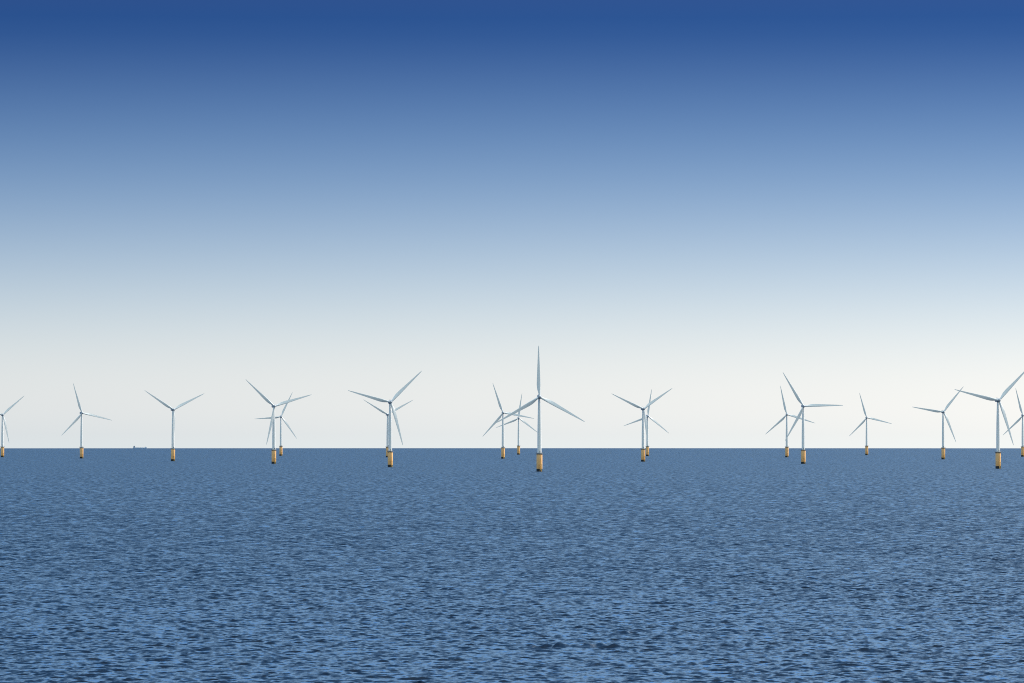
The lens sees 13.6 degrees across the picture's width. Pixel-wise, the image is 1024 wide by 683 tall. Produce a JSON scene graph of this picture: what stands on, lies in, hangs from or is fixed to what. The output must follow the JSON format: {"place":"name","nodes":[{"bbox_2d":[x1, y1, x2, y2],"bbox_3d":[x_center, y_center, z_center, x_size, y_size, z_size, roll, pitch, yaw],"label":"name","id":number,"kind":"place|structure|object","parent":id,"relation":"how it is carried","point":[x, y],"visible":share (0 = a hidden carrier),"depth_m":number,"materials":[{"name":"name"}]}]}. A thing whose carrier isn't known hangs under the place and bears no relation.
{"place":"outdoors","nodes":[
{"label":"outdoors","id":0,"kind":"place"},
{"bbox_2d":[0,448,1023,682],"bbox_3d":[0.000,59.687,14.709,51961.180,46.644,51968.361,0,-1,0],"label":"sea","id":1,"kind":"structure","parent":0,"point":[490,565],"depth_m":1213.15,"materials":[{"name":"blue liquid"}]},
{"bbox_2d":[0,396,23,456],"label":"wind turbine","id":2,"kind":"object","parent":1,"relation":"in","point":[2,435],"visible":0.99,"depth_m":7891.11,"materials":[{"name":"grey paint"}]},
{"bbox_2d":[61,384,109,457],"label":"wind turbine","id":3,"kind":"object","parent":1,"relation":"in","point":[81,447],"visible":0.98,"depth_m":7348.86,"materials":[{"name":"metal"}]},
{"bbox_2d":[146,391,202,460],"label":"wind turbine","id":4,"kind":"object","parent":1,"relation":"in","point":[173,428],"visible":0.97,"depth_m":6474.85,"materials":[{"name":"metal"}]},
{"bbox_2d":[257,392,295,455],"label":"wind turbine","id":5,"kind":"object","parent":1,"relation":"in","point":[280,446],"visible":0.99,"depth_m":8533.22,"materials":[{"name":"metal"}]},
{"bbox_2d":[246,380,309,463],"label":"wind turbine","id":6,"kind":"object","parent":1,"relation":"in","point":[272,425],"visible":0.99,"depth_m":5796.41,"materials":[{"name":"metal"}]},
{"bbox_2d":[348,371,421,466],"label":"wind turbine","id":7,"kind":"object","parent":1,"relation":"in","point":[389,450],"visible":0.98,"depth_m":5133.91,"materials":[{"name":"metal"}]},
{"bbox_2d":[364,400,412,456],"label":"wind turbine","id":8,"kind":"object","parent":1,"relation":"in","point":[382,411],"visible":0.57,"depth_m":7801.75,"materials":[{"name":"metal"}]},
{"bbox_2d":[482,384,533,458],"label":"wind turbine","id":9,"kind":"object","parent":1,"relation":"in","point":[502,447],"visible":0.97,"depth_m":7255.35,"materials":[{"name":"metal"}]},
{"bbox_2d":[496,395,536,454],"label":"wind turbine","id":10,"kind":"object","parent":1,"relation":"in","point":[518,446],"visible":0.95,"depth_m":9154.73,"materials":[{"name":"metal"}]},
{"bbox_2d":[496,346,584,471],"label":"wind turbine","id":11,"kind":"object","parent":1,"relation":"in","point":[538,452],"visible":0.99,"depth_m":4465.68,"materials":[{"name":"metal"}]},
{"bbox_2d":[613,388,671,461],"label":"wind turbine","id":12,"kind":"object","parent":1,"relation":"in","point":[644,418],"visible":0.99,"depth_m":6332.60,"materials":[{"name":"metal"}]},
{"bbox_2d":[624,390,666,455],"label":"wind turbine","id":13,"kind":"object","parent":1,"relation":"in","point":[647,445],"visible":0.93,"depth_m":8371.63,"materials":[{"name":"metal"}]},
{"bbox_2d":[766,386,813,456],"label":"wind turbine","id":14,"kind":"object","parent":1,"relation":"in","point":[786,446],"visible":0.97,"depth_m":7789.56,"materials":[{"name":"metal"}]},
{"bbox_2d":[783,373,842,463],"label":"wind turbine","id":15,"kind":"object","parent":1,"relation":"in","point":[803,456],"visible":0.99,"depth_m":5782.81,"materials":[{"name":"metal"}]},
{"bbox_2d":[850,393,891,454],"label":"wind turbine","id":16,"kind":"object","parent":1,"relation":"in","point":[866,446],"visible":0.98,"depth_m":8914.27,"materials":[{"name":"metal"}]},
{"bbox_2d":[914,386,963,458],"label":"wind turbine","id":17,"kind":"object","parent":1,"relation":"in","point":[943,437],"visible":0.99,"depth_m":7029.97,"materials":[{"name":"metal"}]},
{"bbox_2d":[955,372,1023,468],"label":"wind turbine","id":18,"kind":"object","parent":1,"relation":"in","point":[998,452],"visible":0.98,"depth_m":4885.03,"materials":[{"name":"metal"}]},
{"bbox_2d":[1003,390,1023,456],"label":"wind turbine","id":19,"kind":"object","parent":1,"relation":"in","point":[1022,446],"visible":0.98,"depth_m":8078.98,"materials":[{"name":"metal"}]},
{"bbox_2d":[0,0,1023,447],"label":"sky","id":20,"kind":"structure","parent":0,"point":[710,202],"materials":[{"name":"blue"}]}
]}

